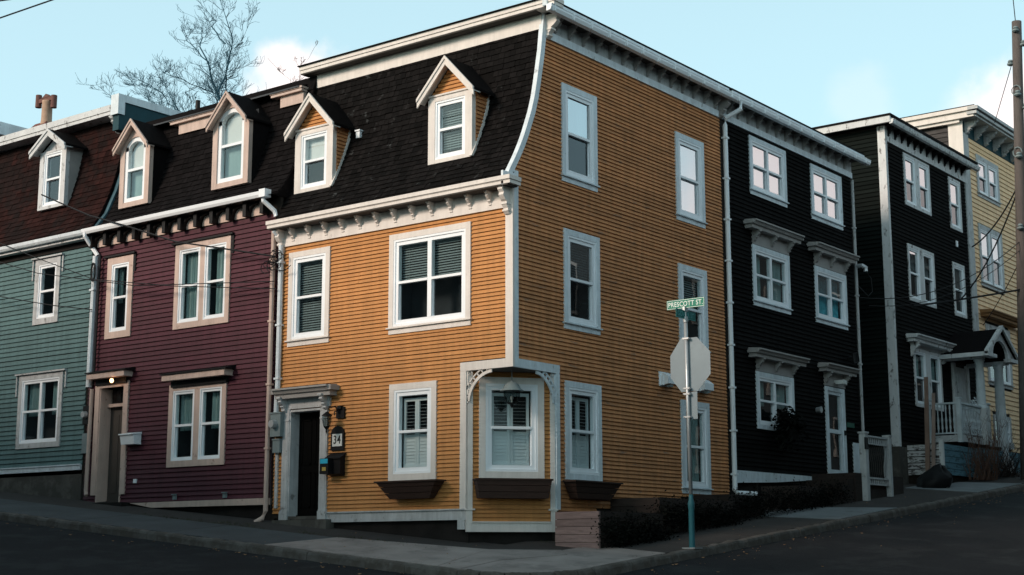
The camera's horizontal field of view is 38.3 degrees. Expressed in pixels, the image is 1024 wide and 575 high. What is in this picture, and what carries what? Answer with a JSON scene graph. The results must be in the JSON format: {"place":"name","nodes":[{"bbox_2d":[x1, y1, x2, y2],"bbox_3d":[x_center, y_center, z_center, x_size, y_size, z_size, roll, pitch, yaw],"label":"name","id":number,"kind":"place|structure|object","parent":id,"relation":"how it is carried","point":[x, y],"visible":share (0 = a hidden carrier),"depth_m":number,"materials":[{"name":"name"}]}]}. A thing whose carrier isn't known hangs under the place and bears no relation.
{"place":"outdoors","nodes":[
{"label":"outdoors","id":0,"kind":"place"},
{"bbox_2d":[0,0,52,18],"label":"overhead wire","id":1,"kind":"object","parent":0,"point":[25,9],"visible":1,"depth_m":28.56,"materials":[{"name":"black metal"}]},
{"bbox_2d":[0,491,1023,574],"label":"road","id":2,"kind":"structure","parent":0,"point":[981,537],"depth_m":25.94,"materials":[{"name":"grey asphalt"}]},
{"bbox_2d":[77,50,230,111],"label":"bare tree","id":3,"kind":"object","parent":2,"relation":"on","point":[146,85],"visible":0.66,"depth_m":82.39,"materials":[{"name":"brown plant"}]},
{"bbox_2d":[150,0,263,105],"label":"bare tree","id":4,"kind":"object","parent":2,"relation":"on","point":[217,88],"visible":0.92,"depth_m":79.64,"materials":[{"name":"brown plant"}]},
{"bbox_2d":[266,40,318,88],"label":"bare tree","id":5,"kind":"object","parent":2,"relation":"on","point":[278,69],"visible":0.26,"depth_m":78.89,"materials":[{"name":"brown plant"}]},
{"bbox_2d":[0,484,1023,574],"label":"kerb","id":6,"kind":"structure","parent":2,"relation":"on","point":[606,569],"depth_m":26.55,"materials":[{"name":"concrete"}]},
{"bbox_2d":[667,297,710,548],"bbox_3d":[3.160,2.403,26.312,0.583,4.445,0.769,2,-10,-12],"label":"street sign post","id":7,"kind":"object","parent":6,"relation":"on","point":[690,365],"visible":1,"depth_m":26.39,"materials":[{"name":"metal"}]},
{"bbox_2d":[0,464,1023,572],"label":"sidewalk","id":8,"kind":"structure","parent":0,"point":[531,556],"depth_m":27.65,"materials":[{"name":"concrete"}]},
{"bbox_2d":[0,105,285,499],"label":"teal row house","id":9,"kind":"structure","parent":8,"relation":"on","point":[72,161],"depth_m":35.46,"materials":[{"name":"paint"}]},
{"bbox_2d":[15,371,63,448],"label":"window","id":10,"kind":"structure","parent":9,"relation":"in","point":[39,409],"depth_m":35.16,"materials":[{"name":"white plastic"}]},
{"bbox_2d":[31,94,56,127],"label":"chimney","id":11,"kind":"object","parent":9,"relation":"on","point":[47,103],"visible":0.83,"depth_m":41.35,"materials":[{"name":"concrete"}]},
{"bbox_2d":[32,256,61,324],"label":"window","id":12,"kind":"structure","parent":9,"relation":"in","point":[46,287],"depth_m":35.45,"materials":[{"name":"white plastic"}]},
{"bbox_2d":[81,76,316,521],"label":"maroon row house","id":13,"kind":"structure","parent":8,"relation":"on","point":[191,370],"depth_m":32.17,"materials":[{"name":"paint"}]},
{"bbox_2d":[0,296,91,309],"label":"cable","id":14,"kind":"object","parent":13,"relation":"attached to","point":[46,304],"visible":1,"depth_m":34.57,"materials":[{"name":"black rubber"}]},
{"bbox_2d":[81,406,93,453],"bbox_3d":[-9.681,3.227,33.495,0.220,1.070,0.220,-8,-13,37],"label":"electric meter","id":15,"kind":"object","parent":13,"relation":"attached to","point":[85,414],"visible":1,"depth_m":33.48,"materials":[{"name":"black metal"}]},
{"bbox_2d":[90,255,100,384],"bbox_3d":[-9.613,0.735,33.847,0.227,3.000,0.133,-8,-13,37],"label":"drainpipe","id":16,"kind":"object","parent":13,"relation":"hanging from","point":[96,321],"visible":0.91,"depth_m":33.88,"materials":[{"name":"white metal"}]},
{"bbox_2d":[90,380,130,501],"bbox_3d":[-8.860,3.502,33.196,1.180,2.720,0.510,-8,-13,37],"label":"door","id":17,"kind":"structure","parent":13,"relation":"in","point":[108,468],"depth_m":33.28,"materials":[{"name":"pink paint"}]},
{"bbox_2d":[104,254,133,339],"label":"window","id":18,"kind":"structure","parent":13,"relation":"in","point":[118,311],"depth_m":33.68,"materials":[{"name":"pink paint"}]},
{"bbox_2d":[118,432,141,444],"bbox_3d":[-8.398,3.312,32.415,0.490,0.275,0.260,-8,-13,37],"label":"letter box","id":19,"kind":"object","parent":13,"relation":"attached to","point":[133,438],"visible":1,"depth_m":32.33,"materials":[{"name":"white plastic"}]},
{"bbox_2d":[0,262,273,285],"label":"cable","id":20,"kind":"object","parent":13,"relation":"attached to","point":[140,285],"visible":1,"depth_m":32.53,"materials":[{"name":"black rubber"}]},
{"bbox_2d":[41,194,274,256],"bbox_3d":[-8.113,-1.441,32.782,7.913,2.492,0.160,-7,-13,35],"label":"cable","id":21,"kind":"object","parent":13,"relation":"attached to","point":[158,235],"visible":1,"depth_m":32.32,"materials":[{"name":"black rubber"}]},
{"bbox_2d":[171,494,176,499],"bbox_3d":[-7.194,4.457,31.405,0.120,0.120,0.070,-8,-13,37],"label":"wall vent","id":22,"kind":"object","parent":13,"relation":"attached to","point":[174,496],"depth_m":31.39,"materials":[{"name":"grey metal"}]},
{"bbox_2d":[166,382,227,467],"bbox_3d":[-6.546,2.939,31.530,1.830,1.770,0.550,-8,-13,37],"label":"window","id":23,"kind":"structure","parent":13,"relation":"in","point":[196,431],"depth_m":31.44,"materials":[{"name":"pink paint"}]},
{"bbox_2d":[172,235,231,329],"bbox_3d":[-6.542,-0.061,32.065,1.790,1.885,0.550,-8,-13,37],"label":"window","id":24,"kind":"structure","parent":13,"relation":"in","point":[192,306],"depth_m":31.94,"materials":[{"name":"pink paint"}]},
{"bbox_2d":[266,0,758,544],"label":"corner row house","id":25,"kind":"structure","parent":8,"relation":"on","point":[476,214],"depth_m":28.81,"materials":[{"name":"orange paint"}]},
{"bbox_2d":[0,243,275,288],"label":"cable","id":26,"kind":"object","parent":25,"relation":"attached to","point":[140,283],"visible":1,"depth_m":32.52,"materials":[{"name":"black rubber"}]},
{"bbox_2d":[260,249,290,507],"bbox_3d":[-4.834,1.696,29.920,0.893,5.501,0.152,-8,-13,37],"label":"cable bundle","id":27,"kind":"object","parent":25,"relation":"attached to","point":[269,262],"visible":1,"depth_m":30.25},
{"bbox_2d":[268,412,284,436],"bbox_3d":[-4.745,2.757,29.691,0.310,0.490,0.280,-8,-13,37],"label":"electric meter","id":28,"kind":"object","parent":25,"relation":"attached to","point":[276,423],"visible":1,"depth_m":29.62,"materials":[{"name":"metal"}]},
{"bbox_2d":[272,438,281,452],"bbox_3d":[-4.712,3.187,29.681,0.220,0.280,0.135,-8,-13,37],"label":"service box","id":29,"kind":"object","parent":25,"relation":"attached to","point":[277,446],"visible":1,"depth_m":29.62,"materials":[{"name":"grey metal"}]},
{"bbox_2d":[278,396,331,519],"bbox_3d":[-4.041,3.413,29.302,1.370,2.500,0.325,-8,-13,37],"label":"door","id":30,"kind":"structure","parent":25,"relation":"in","point":[305,441],"depth_m":29.42,"materials":[{"name":"wood"}]},
{"bbox_2d":[284,246,331,346],"bbox_3d":[-3.958,0.224,29.976,1.230,1.945,0.585,-8,-13,37],"label":"window","id":31,"kind":"structure","parent":25,"relation":"in","point":[308,315],"depth_m":29.96,"materials":[{"name":"beige paint"}]},
{"bbox_2d":[319,453,345,476],"bbox_3d":[-3.469,3.424,28.555,0.470,0.450,0.254,-8,-13,37],"label":"letter box","id":32,"kind":"object","parent":25,"relation":"attached to","point":[332,464],"visible":1,"depth_m":28.50,"materials":[{"name":"black metal"}]},
{"bbox_2d":[322,406,345,433],"bbox_3d":[-3.483,2.581,28.695,0.456,0.560,0.210,4,-11,-22],"label":"wall lantern","id":33,"kind":"object","parent":25,"relation":"attached to","point":[340,412],"depth_m":28.71,"materials":[{"name":"black metal"}]},
{"bbox_2d":[330,426,344,450],"bbox_3d":[-3.395,2.932,28.726,0.350,0.480,0.044,-8,-13,37],"label":"house number plaque","id":34,"kind":"object","parent":25,"relation":"attached to","point":[337,438],"visible":1,"depth_m":28.70,"materials":[{"name":"black metal"}]},
{"bbox_2d":[374,479,445,498],"bbox_3d":[-1.893,3.727,27.206,1.520,0.330,0.295,-8,-13,37],"label":"window box","id":35,"kind":"object","parent":25,"relation":"attached to","point":[415,489],"visible":1,"depth_m":27.10,"materials":[{"name":"brown wood"}]},
{"bbox_2d":[388,380,437,480],"bbox_3d":[-1.705,2.720,27.793,1.175,1.820,0.550,-8,-13,37],"label":"window","id":36,"kind":"structure","parent":25,"relation":"in","point":[412,437],"depth_m":27.74,"materials":[{"name":"beige paint"}]},
{"bbox_2d":[386,221,472,334],"bbox_3d":[-1.420,-0.128,28.060,2.090,1.950,0.585,-8,-13,37],"label":"window","id":37,"kind":"structure","parent":25,"relation":"in","point":[430,270],"depth_m":28.18,"materials":[{"name":"beige paint"}]},
{"bbox_2d":[500,370,523,407],"bbox_3d":[-0.002,1.821,26.736,0.440,0.750,0.440,-8,-13,37],"label":"hanging lantern","id":38,"kind":"object","parent":25,"relation":"hanging from","point":[511,386],"visible":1,"depth_m":26.66,"materials":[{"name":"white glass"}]},
{"bbox_2d":[479,377,544,478],"bbox_3d":[-0.065,2.608,27.242,1.224,1.840,0.550,2,-11,-13],"label":"window","id":39,"kind":"structure","parent":25,"relation":"in","point":[511,440],"depth_m":27.07,"materials":[{"name":"beige paint"}]},
{"bbox_2d":[472,478,553,498],"bbox_3d":[0.019,3.630,26.626,1.440,0.350,0.295,2,-11,-13],"label":"window box","id":40,"kind":"object","parent":25,"relation":"attached to","point":[504,488],"visible":1,"depth_m":26.51,"materials":[{"name":"brown wood"}]},
{"bbox_2d":[560,82,599,191],"bbox_3d":[1.304,-2.927,28.900,0.155,1.960,1.260,-8,-13,37],"label":"window","id":41,"kind":"structure","parent":25,"relation":"in","point":[579,141],"depth_m":28.94,"materials":[{"name":"glass"}]},
{"bbox_2d":[562,228,602,334],"bbox_3d":[1.158,-0.077,28.547,0.585,1.935,1.260,-8,-13,37],"label":"window","id":42,"kind":"structure","parent":25,"relation":"in","point":[582,304],"depth_m":28.61,"materials":[{"name":"paint"}]},
{"bbox_2d":[563,380,602,480],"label":"window","id":43,"kind":"structure","parent":25,"relation":"in","point":[583,401],"depth_m":28.08,"materials":[{"name":"paint"}]},
{"bbox_2d":[562,480,622,499],"bbox_3d":[1.530,3.801,27.639,0.295,0.330,1.590,-8,-13,37],"label":"window box","id":44,"kind":"object","parent":25,"relation":"attached to","point":[589,490],"visible":1,"depth_m":27.44,"materials":[{"name":"brown wood"}]},
{"bbox_2d":[658,371,674,386],"bbox_3d":[3.208,1.893,30.355,0.200,0.315,0.400,-8,-13,37],"label":"vent cowl","id":45,"kind":"object","parent":25,"relation":"attached to","point":[665,380],"visible":0.97,"depth_m":30.25,"materials":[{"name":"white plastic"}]},
{"bbox_2d":[674,131,707,228],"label":"window","id":46,"kind":"structure","parent":25,"relation":"in","point":[689,152],"depth_m":32.24,"materials":[{"name":"glass"}]},
{"bbox_2d":[677,263,710,352],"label":"window","id":47,"kind":"structure","parent":25,"relation":"in","point":[692,281],"depth_m":31.96,"materials":[{"name":"paint"}]},
{"bbox_2d":[679,399,713,494],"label":"window","id":48,"kind":"structure","parent":25,"relation":"in","point":[700,427],"depth_m":31.37,"materials":[{"name":"paint"}]},
{"bbox_2d":[697,380,713,393],"bbox_3d":[4.133,2.105,31.541,0.200,0.315,0.480,-8,-13,37],"label":"vent cowl","id":49,"kind":"object","parent":25,"relation":"attached to","point":[707,386],"visible":0.68,"depth_m":31.46,"materials":[{"name":"white plastic"}]},
{"bbox_2d":[142,500,936,556],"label":"grass tufts","id":50,"kind":"object","parent":8,"relation":"on","point":[229,522],"visible":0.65,"depth_m":28.93,"materials":[{"name":"green plant"}]},
{"bbox_2d":[555,511,662,548],"bbox_3d":[1.789,4.436,26.829,0.946,0.671,2.120,-8,-13,37],"label":"timber bed","id":51,"kind":"object","parent":8,"relation":"on","point":[573,529],"visible":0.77,"depth_m":26.03,"materials":[{"name":"brown wood"}]},
{"bbox_2d":[590,506,678,547],"bbox_3d":[2.182,4.452,26.508,0.808,1.040,2.546,-8,-13,37],"label":"creeping shrub","id":52,"kind":"object","parent":51,"relation":"in","point":[650,533],"visible":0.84,"depth_m":26.19,"materials":[{"name":"green plant"}]},
{"bbox_2d":[610,497,732,531],"bbox_3d":[3.178,4.500,29.013,1.113,0.636,2.800,-8,-13,37],"label":"timber bed","id":53,"kind":"object","parent":8,"relation":"on","point":[622,504],"visible":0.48,"depth_m":28.08,"materials":[{"name":"brown wood"}]},
{"bbox_2d":[643,490,747,534],"bbox_3d":[3.664,4.442,28.568,0.813,1.082,3.622,-8,-13,37],"label":"creeping shrub","id":54,"kind":"object","parent":8,"relation":"on","point":[715,517],"visible":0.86,"depth_m":28.49,"materials":[{"name":"green plant"}]},
{"bbox_2d":[693,494,764,520],"bbox_3d":[4.572,4.729,31.023,0.864,0.696,1.500,-8,-13,37],"label":"timber bed","id":55,"kind":"object","parent":8,"relation":"on","point":[724,497],"visible":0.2,"depth_m":30.56,"materials":[{"name":"brown wood"}]},
{"bbox_2d":[723,475,855,519],"bbox_3d":[6.100,4.613,32.063,0.734,1.289,5.846,-8,-13,37],"label":"creeping shrub","id":56,"kind":"object","parent":8,"relation":"on","point":[790,498],"visible":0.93,"depth_m":31.80,"materials":[{"name":"green plant"}]},
{"bbox_2d":[720,88,903,505],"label":"black row house","id":57,"kind":"structure","parent":8,"relation":"on","point":[795,257],"depth_m":35.42,"materials":[{"name":"paint"}]},
{"bbox_2d":[748,135,789,207],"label":"window","id":58,"kind":"structure","parent":57,"relation":"in","point":[767,162],"depth_m":35.21,"materials":[{"name":"glass"}]},
{"bbox_2d":[751,244,792,314],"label":"window","id":59,"kind":"structure","parent":57,"relation":"in","point":[771,287],"depth_m":35.04,"materials":[{"name":"paint"}]},
{"bbox_2d":[755,371,794,430],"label":"window","id":60,"kind":"structure","parent":57,"relation":"in","point":[774,392],"depth_m":34.45,"materials":[{"name":"paint"}]},
{"bbox_2d":[777,407,799,440],"bbox_3d":[6.348,3.150,34.025,0.350,0.766,1.052,-8,-13,37],"label":"plant basket","id":61,"kind":"object","parent":57,"relation":"in","point":[793,436],"visible":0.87,"depth_m":33.84,"materials":[{"name":"green plant"}]},
{"bbox_2d":[770,406,808,451],"bbox_3d":[6.401,3.259,33.973,0.583,1.061,1.629,-8,-13,37],"label":"hanging plant","id":62,"kind":"object","parent":61,"relation":"in","point":[784,425],"visible":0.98,"depth_m":33.83,"materials":[{"name":"green plant"}]},
{"bbox_2d":[815,406,822,412],"bbox_3d":[7.457,2.968,35.826,0.130,0.160,0.160,-8,-13,37],"label":"house lamp","id":63,"kind":"object","parent":57,"relation":"attached to","point":[819,409],"visible":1,"depth_m":35.79,"materials":[{"name":"metal"}]},
{"bbox_2d":[809,163,844,230],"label":"window","id":64,"kind":"structure","parent":57,"relation":"in","point":[826,187],"depth_m":37.67,"materials":[{"name":"glass"}]},
{"bbox_2d":[813,265,849,330],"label":"window","id":65,"kind":"structure","parent":57,"relation":"in","point":[831,306],"depth_m":37.26,"materials":[{"name":"paint"}]},
{"bbox_2d":[824,386,847,473],"bbox_3d":[7.972,3.573,36.648,0.290,2.160,1.100,-8,-13,37],"label":"door","id":66,"kind":"structure","parent":57,"relation":"in","point":[830,393],"depth_m":36.83,"materials":[{"name":"paint"}]},
{"bbox_2d":[834,380,846,384],"bbox_3d":[8.175,2.365,36.770,0.270,0.100,0.240,-8,-13,37],"label":"porch light","id":67,"kind":"object","parent":57,"relation":"attached to","point":[840,382],"visible":1,"depth_m":36.69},
{"bbox_2d":[847,422,854,427],"bbox_3d":[8.558,3.483,37.282,0.020,0.120,0.420,-8,-13,37],"label":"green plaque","id":68,"kind":"object","parent":57,"relation":"attached to","point":[850,425],"visible":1,"depth_m":37.26,"materials":[{"name":"green metal"}]},
{"bbox_2d":[847,352,859,363],"bbox_3d":[8.645,1.800,37.529,0.250,0.250,0.340,-8,1,37],"label":"wall floodlight","id":69,"kind":"object","parent":57,"relation":"attached to","point":[854,358],"depth_m":37.51,"materials":[{"name":"black metal"}]},
{"bbox_2d":[857,431,893,500],"bbox_3d":[8.758,4.342,35.445,0.210,1.664,1.595,-8,-13,37],"label":"stoop railing","id":70,"kind":"object","parent":8,"relation":"on","point":[884,441],"visible":0.98,"depth_m":35.42,"materials":[{"name":"white wood"}]},
{"bbox_2d":[812,113,1017,484],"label":"black porch house","id":71,"kind":"structure","parent":8,"relation":"on","point":[912,217],"depth_m":41.68,"materials":[{"name":"paint"}]},
{"bbox_2d":[902,152,931,215],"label":"window","id":72,"kind":"structure","parent":71,"relation":"in","point":[916,173],"depth_m":42.61,"materials":[{"name":"white glass"}]},
{"bbox_2d":[906,243,936,308],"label":"window","id":73,"kind":"structure","parent":71,"relation":"in","point":[921,267],"depth_m":42.13,"materials":[{"name":"white paint"}]},
{"bbox_2d":[913,348,943,410],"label":"window","id":74,"kind":"structure","parent":71,"relation":"in","point":[926,363],"depth_m":41.77,"materials":[{"name":"white paint"}]},
{"bbox_2d":[947,176,962,232],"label":"window","id":75,"kind":"structure","parent":71,"relation":"in","point":[954,192],"depth_m":45.04,"materials":[{"name":"white glass"}]},
{"bbox_2d":[952,261,966,318],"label":"window","id":76,"kind":"structure","parent":71,"relation":"in","point":[960,307],"depth_m":44.54,"materials":[{"name":"white paint"}]},
{"bbox_2d":[951,362,972,435],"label":"porch door","id":77,"kind":"structure","parent":71,"relation":"in","point":[960,376],"depth_m":43.56,"materials":[{"name":"white wood"}]},
{"bbox_2d":[924,377,929,470],"bbox_3d":[11.180,3.795,39.710,0.132,2.900,1.126,-4,-11,20],"label":"leaning timber","id":78,"kind":"object","parent":8,"relation":"on","point":[927,432],"visible":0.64,"depth_m":39.73,"materials":[{"name":"brown wood"}]},
{"bbox_2d":[931,393,935,466],"bbox_3d":[11.307,3.994,39.543,0.110,2.450,1.161,-4,-11,22],"label":"leaning timber","id":79,"kind":"object","parent":8,"relation":"on","point":[933,461],"visible":0.64,"depth_m":39.55,"materials":[{"name":"brown wood"}]},
{"bbox_2d":[916,463,952,487],"bbox_3d":[11.018,4.955,38.548,1.016,0.728,0.982,-8,-13,37],"label":"refuse bag","id":80,"kind":"object","parent":8,"relation":"on","point":[939,475],"visible":0.91,"depth_m":38.23,"materials":[{"name":"black plastic"}]},
{"bbox_2d":[900,104,1019,453],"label":"yellow row house","id":81,"kind":"structure","parent":8,"relation":"on","point":[976,133],"depth_m":47.85,"materials":[{"name":"paint"}]},
{"bbox_2d":[975,153,1001,206],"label":"window","id":82,"kind":"structure","parent":81,"relation":"in","point":[988,188],"depth_m":48.40,"materials":[{"name":"white glass"}]},
{"bbox_2d":[977,223,1006,293],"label":"window","id":83,"kind":"structure","parent":81,"relation":"in","point":[995,281],"depth_m":47.85,"materials":[{"name":"white glass"}]},
{"bbox_2d":[985,323,1014,389],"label":"window","id":84,"kind":"structure","parent":81,"relation":"in","point":[1007,370],"depth_m":47.79,"materials":[{"name":"white plastic"}]},
{"bbox_2d":[992,414,1012,442],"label":"window","id":85,"kind":"structure","parent":81,"relation":"in","point":[1009,425],"depth_m":47.45,"materials":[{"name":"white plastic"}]},
{"bbox_2d":[907,440,1019,483],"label":"plank retaining wall","id":86,"kind":"structure","parent":8,"relation":"on","point":[951,458],"depth_m":39.84,"materials":[{"name":"white paint"}]},
{"bbox_2d":[946,403,1019,480],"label":"bare bush","id":87,"kind":"object","parent":8,"relation":"on","point":[985,469],"visible":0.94,"depth_m":40.61,"materials":[{"name":"brown plant"}]},
{"bbox_2d":[988,435,1023,476],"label":"bare bush","id":88,"kind":"object","parent":8,"relation":"on","point":[1006,471],"visible":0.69,"depth_m":41.83,"materials":[{"name":"brown plant"}]},
{"bbox_2d":[1007,20,1023,479],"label":"utility pole","id":89,"kind":"object","parent":8,"relation":"on","point":[1016,62],"visible":1,"depth_m":42.48,"materials":[{"name":"brown wood"}]},
{"bbox_2d":[859,242,1018,298],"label":"cable","id":90,"kind":"object","parent":89,"relation":"attached to","point":[941,288],"visible":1,"depth_m":40.17,"materials":[{"name":"black rubber"}]},
{"bbox_2d":[869,250,1019,305],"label":"cable","id":91,"kind":"object","parent":89,"relation":"attached to","point":[955,291],"visible":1,"depth_m":40.55,"materials":[{"name":"black rubber"}]},
{"bbox_2d":[914,289,1019,306],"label":"cable","id":92,"kind":"object","parent":89,"relation":"attached to","point":[966,298],"visible":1,"depth_m":41.68,"materials":[{"name":"black rubber"}]},
{"bbox_2d":[961,197,1014,297],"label":"cable","id":93,"kind":"object","parent":89,"relation":"attached to","point":[992,249],"visible":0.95,"depth_m":43.23,"materials":[{"name":"black rubber"}]},
{"bbox_2d":[972,191,1014,246],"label":"cable","id":94,"kind":"object","parent":89,"relation":"attached to","point":[996,221],"visible":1,"depth_m":43.89,"materials":[{"name":"black rubber"}]},
{"bbox_2d":[983,268,1015,324],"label":"cable","id":95,"kind":"object","parent":89,"relation":"attached to","point":[1000,297],"visible":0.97,"depth_m":44.21,"materials":[{"name":"black rubber"}]},
{"bbox_2d":[994,66,1011,122],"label":"cable","id":96,"kind":"object","parent":89,"relation":"attached to","point":[1003,93],"visible":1,"depth_m":45.78,"materials":[{"name":"grey rubber"}]},
{"bbox_2d":[0,0,1023,127],"label":"sky","id":97,"kind":"structure","parent":0,"point":[815,63],"materials":[{"name":"blue"}]},
{"bbox_3d":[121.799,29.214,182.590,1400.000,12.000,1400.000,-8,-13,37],"label":"ground","id":98,"kind":"structure","parent":0,"visible":0},
{"bbox_2d":[0,121,123,403],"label":"background house","id":99,"kind":"structure","parent":98,"relation":"on","point":[6,128],"depth_m":40.85,"materials":[{"name":"paint"}]},
{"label":"flower pot","id":100,"kind":"object","parent":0,"visible":0},
{"bbox_2d":[970,397,976,414],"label":"porch flowers","id":101,"kind":"object","parent":100,"relation":"in","point":[973,402],"visible":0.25,"depth_m":42.77,"materials":[{"name":"plant"}]}
]}

